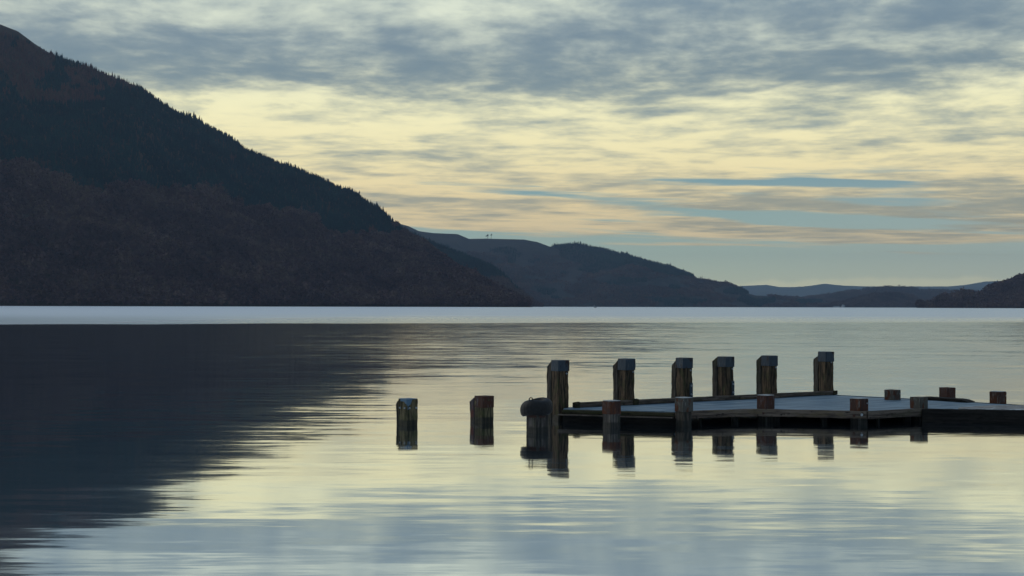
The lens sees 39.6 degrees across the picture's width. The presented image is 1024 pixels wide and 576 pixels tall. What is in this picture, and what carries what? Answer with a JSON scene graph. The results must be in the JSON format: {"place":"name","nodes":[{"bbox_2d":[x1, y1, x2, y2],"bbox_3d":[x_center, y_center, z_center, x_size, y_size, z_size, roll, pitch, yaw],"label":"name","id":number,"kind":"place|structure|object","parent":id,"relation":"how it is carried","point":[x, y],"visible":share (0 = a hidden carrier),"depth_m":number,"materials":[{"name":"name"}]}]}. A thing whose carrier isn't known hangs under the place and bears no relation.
{"place":"outdoors","nodes":[
{"label":"outdoors","id":0,"kind":"place"},
{"bbox_2d":[0,24,522,306],"bbox_3d":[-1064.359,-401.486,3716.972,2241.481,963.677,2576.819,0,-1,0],"label":"mountain","id":1,"kind":"structure","parent":0,"point":[27,91],"depth_m":3681.36,"materials":[{"name":"plant"}]},
{"bbox_2d":[0,30,376,233],"bbox_3d":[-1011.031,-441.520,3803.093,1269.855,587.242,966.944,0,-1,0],"label":"larch forest","id":2,"kind":"object","parent":1,"relation":"on","point":[90,96],"visible":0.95,"depth_m":3941.10,"materials":[{"name":"plant"}]},
{"bbox_2d":[0,34,401,234],"bbox_3d":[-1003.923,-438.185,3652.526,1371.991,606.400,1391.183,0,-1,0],"label":"conifer forest","id":3,"kind":"object","parent":1,"relation":"on","point":[120,103],"visible":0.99,"depth_m":3824.24,"materials":[{"name":"plant"}]},
{"bbox_2d":[0,156,532,306],"bbox_3d":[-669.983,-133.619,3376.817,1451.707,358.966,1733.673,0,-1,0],"label":"bare woodland","id":4,"kind":"object","parent":1,"relation":"on","point":[363,266],"visible":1,"depth_m":3180.42,"materials":[{"name":"brown plant"}]},
{"bbox_2d":[435,246,537,306],"bbox_3d":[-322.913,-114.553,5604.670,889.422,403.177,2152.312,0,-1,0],"label":"spur","id":5,"kind":"structure","parent":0,"point":[483,274],"depth_m":5474.33,"materials":[{"name":"plant"}]},
{"bbox_2d":[401,226,520,289],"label":"conifer forest","id":6,"kind":"object","parent":5,"relation":"on","point":[485,268],"visible":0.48,"depth_m":5487.31,"materials":[{"name":"plant"}]},
{"bbox_2d":[485,275,543,306],"bbox_3d":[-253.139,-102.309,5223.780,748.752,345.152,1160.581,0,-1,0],"label":"bare woodland","id":7,"kind":"object","parent":5,"relation":"on","point":[502,279],"visible":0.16,"depth_m":5312.38,"materials":[{"name":"plant"}]},
{"bbox_2d":[0,306,1023,575],"bbox_3d":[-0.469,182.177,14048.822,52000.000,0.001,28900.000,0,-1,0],"label":"water","id":8,"kind":"structure","parent":0,"point":[188,440],"depth_m":19.70,"materials":[{"name":"grey liquid"}]},
{"bbox_2d":[396,398,417,425],"bbox_3d":[-1.764,2.874,23.834,0.268,2.056,0.324,1,-1,-44],"label":"pile","id":9,"kind":"object","parent":8,"relation":"in","point":[406,412],"visible":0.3,"depth_m":23.76,"materials":[{"name":"brown wood"}]},
{"bbox_2d":[470,395,493,423],"bbox_3d":[-0.521,2.879,24.437,0.259,2.067,0.388,1,-1,-40],"label":"pile","id":10,"kind":"object","parent":8,"relation":"in","point":[481,408],"visible":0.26,"depth_m":24.32,"materials":[{"name":"brown wood"}]},
{"bbox_2d":[526,415,548,433],"bbox_3d":[0.398,2.861,22.511,0.272,2.057,0.277,1,-1,-42],"label":"pile","id":11,"kind":"object","parent":8,"relation":"in","point":[537,424],"visible":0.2,"depth_m":22.43,"materials":[{"name":"grey wood"}]},
{"bbox_2d":[520,397,552,415],"bbox_3d":[0.386,1.870,22.522,0.522,0.318,0.522,-3,1,0],"label":"tyre","id":12,"kind":"object","parent":11,"relation":"hanging from","point":[541,406],"visible":1,"depth_m":22.32,"materials":[{"name":"rubber"}]},
{"bbox_2d":[547,360,568,420],"bbox_3d":[0.807,2.594,25.047,0.245,2.658,0.399,1,-1,-34],"label":"mooring post","id":13,"kind":"object","parent":8,"relation":"in","point":[557,381],"visible":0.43,"depth_m":24.93,"materials":[{"name":"wood"}]},
{"bbox_2d":[602,400,620,428],"bbox_3d":[1.638,2.879,23.437,0.235,2.053,0.238,1,-1,-36],"label":"short pile","id":14,"kind":"object","parent":8,"relation":"in","point":[611,411],"visible":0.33,"depth_m":23.36,"materials":[{"name":"wood"}]},
{"bbox_2d":[613,359,635,399],"bbox_3d":[2.042,2.612,25.927,0.246,2.652,0.402,1,-1,-37],"label":"mooring post","id":15,"kind":"object","parent":8,"relation":"in","point":[624,379],"visible":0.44,"depth_m":25.82,"materials":[{"name":"wood"}]},
{"bbox_2d":[671,357,692,397],"bbox_3d":[3.200,2.629,26.742,0.245,2.645,0.413,1,-1,-32],"label":"mooring post","id":16,"kind":"object","parent":8,"relation":"in","point":[681,379],"visible":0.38,"depth_m":26.63,"materials":[{"name":"wood"}]},
{"bbox_2d":[675,397,692,426],"bbox_3d":[2.872,2.870,23.778,0.230,2.086,0.231,1,-1,-36],"label":"short pile","id":17,"kind":"object","parent":8,"relation":"in","point":[684,408],"visible":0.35,"depth_m":23.71,"materials":[{"name":"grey wood"}]},
{"bbox_2d":[712,356,733,395],"bbox_3d":[4.069,2.638,27.359,0.244,2.647,0.412,1,-1,-38],"label":"mooring post","id":18,"kind":"object","parent":8,"relation":"in","point":[723,374],"visible":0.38,"depth_m":27.26,"materials":[{"name":"wood"}]},
{"bbox_2d":[757,394,774,421],"bbox_3d":[4.424,2.897,24.796,0.232,2.066,0.232,1,-1,-39],"label":"short pile","id":19,"kind":"object","parent":8,"relation":"in","point":[765,401],"visible":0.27,"depth_m":24.73,"materials":[{"name":"brown wood"}]},
{"bbox_2d":[756,355,777,393],"bbox_3d":[5.030,2.650,28.050,0.245,2.646,0.400,1,-1,-36],"label":"mooring post","id":20,"kind":"object","parent":8,"relation":"in","point":[766,374],"visible":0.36,"depth_m":27.94,"materials":[{"name":"wood"}]},
{"bbox_2d":[557,390,1023,424],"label":"jetty","id":21,"kind":"object","parent":8,"relation":"in","point":[823,406],"visible":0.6,"depth_m":24.72,"materials":[{"name":"white paint"}]},
{"bbox_2d":[813,351,833,390],"bbox_3d":[6.352,2.639,28.992,0.244,2.698,0.403,1,-1,-33],"label":"mooring post","id":22,"kind":"object","parent":8,"relation":"in","point":[823,361],"visible":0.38,"depth_m":28.88,"materials":[{"name":"wood"}]},
{"bbox_2d":[850,397,867,424],"bbox_3d":[5.937,2.905,24.315,0.233,2.046,0.244,1,-1,-32],"label":"short pile","id":23,"kind":"object","parent":8,"relation":"in","point":[858,404],"visible":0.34,"depth_m":24.24,"materials":[{"name":"wood"}]},
{"bbox_2d":[884,389,900,399],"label":"short pile","id":24,"kind":"object","parent":8,"relation":"in","point":[892,394],"visible":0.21,"depth_m":27.25,"materials":[{"name":"brown wood"}]},
{"bbox_2d":[910,396,927,420],"bbox_3d":[7.169,2.927,25.051,0.231,2.026,0.233,1,-1,-38],"label":"short pile","id":25,"kind":"object","parent":8,"relation":"in","point":[916,402],"visible":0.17,"depth_m":24.98,"materials":[{"name":"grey wood"}]},
{"bbox_2d":[939,387,955,397],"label":"short pile","id":26,"kind":"object","parent":8,"relation":"in","point":[949,392],"visible":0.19,"depth_m":27.64,"materials":[{"name":"brown wood"}]},
{"bbox_2d":[990,391,1006,403],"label":"short pile","id":27,"kind":"object","parent":8,"relation":"in","point":[999,397],"visible":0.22,"depth_m":26.58,"materials":[{"name":"wood"}]},
{"bbox_2d":[0,0,1023,286],"label":"sky","id":28,"kind":"structure","parent":0,"point":[778,143],"materials":[{"name":"grey"}]},
{"bbox_2d":[401,224,829,306],"bbox_3d":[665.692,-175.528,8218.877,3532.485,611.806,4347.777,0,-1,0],"label":"hills","id":29,"kind":"structure","parent":0,"point":[527,249],"depth_m":7891.29,"materials":[{"name":"plant"}]},
{"bbox_2d":[440,241,822,306],"bbox_3d":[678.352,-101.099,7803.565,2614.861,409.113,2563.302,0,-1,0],"label":"conifer forest","id":30,"kind":"object","parent":29,"relation":"on","point":[676,271],"visible":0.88,"depth_m":8179.41,"materials":[{"name":"plant"}]},
{"bbox_2d":[466,251,833,306],"bbox_3d":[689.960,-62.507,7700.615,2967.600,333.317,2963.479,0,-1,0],"label":"bare woodland","id":31,"kind":"object","parent":29,"relation":"on","point":[708,288],"visible":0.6,"depth_m":7586.37,"materials":[{"name":"brown plant"}]},
{"bbox_2d":[739,281,996,296],"bbox_3d":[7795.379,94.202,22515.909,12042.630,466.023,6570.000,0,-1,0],"label":"hills","id":32,"kind":"structure","parent":0,"point":[765,290],"depth_m":22656.42,"materials":[{"name":"grey"}]},
{"bbox_2d":[814,288,930,300],"bbox_3d":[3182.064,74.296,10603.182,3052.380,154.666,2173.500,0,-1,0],"label":"hills","id":33,"kind":"structure","parent":0,"point":[885,290],"depth_m":10412.21,"materials":[{"name":"plant"}]},
{"bbox_2d":[801,285,977,301],"bbox_3d":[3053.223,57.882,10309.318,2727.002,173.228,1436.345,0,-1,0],"label":"bare woodland","id":34,"kind":"object","parent":33,"relation":"on","point":[833,296],"visible":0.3,"depth_m":10363.59,"materials":[{"name":"brown plant"}]},
{"bbox_2d":[846,295,917,307],"bbox_3d":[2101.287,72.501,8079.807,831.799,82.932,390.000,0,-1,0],"label":"hills","id":35,"kind":"structure","parent":0,"point":[885,306],"depth_m":7903.37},
{"bbox_2d":[817,291,925,307],"bbox_3d":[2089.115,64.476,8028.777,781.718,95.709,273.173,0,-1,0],"label":"bare woodland","id":36,"kind":"object","parent":35,"relation":"on","point":[874,298],"visible":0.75,"depth_m":8007.28,"materials":[{"name":"brown plant"}]},
{"bbox_2d":[932,306,1023,307],"bbox_3d":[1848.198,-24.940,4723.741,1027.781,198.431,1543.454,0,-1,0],"label":"headland","id":37,"kind":"structure","parent":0,"point":[983,307],"depth_m":4487.17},
{"bbox_2d":[915,273,1023,307],"bbox_3d":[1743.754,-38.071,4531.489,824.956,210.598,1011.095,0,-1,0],"label":"bare woodland","id":38,"kind":"object","parent":37,"relation":"on","point":[1007,292],"visible":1,"depth_m":4673.58,"materials":[{"name":"brown plant"}]}
]}

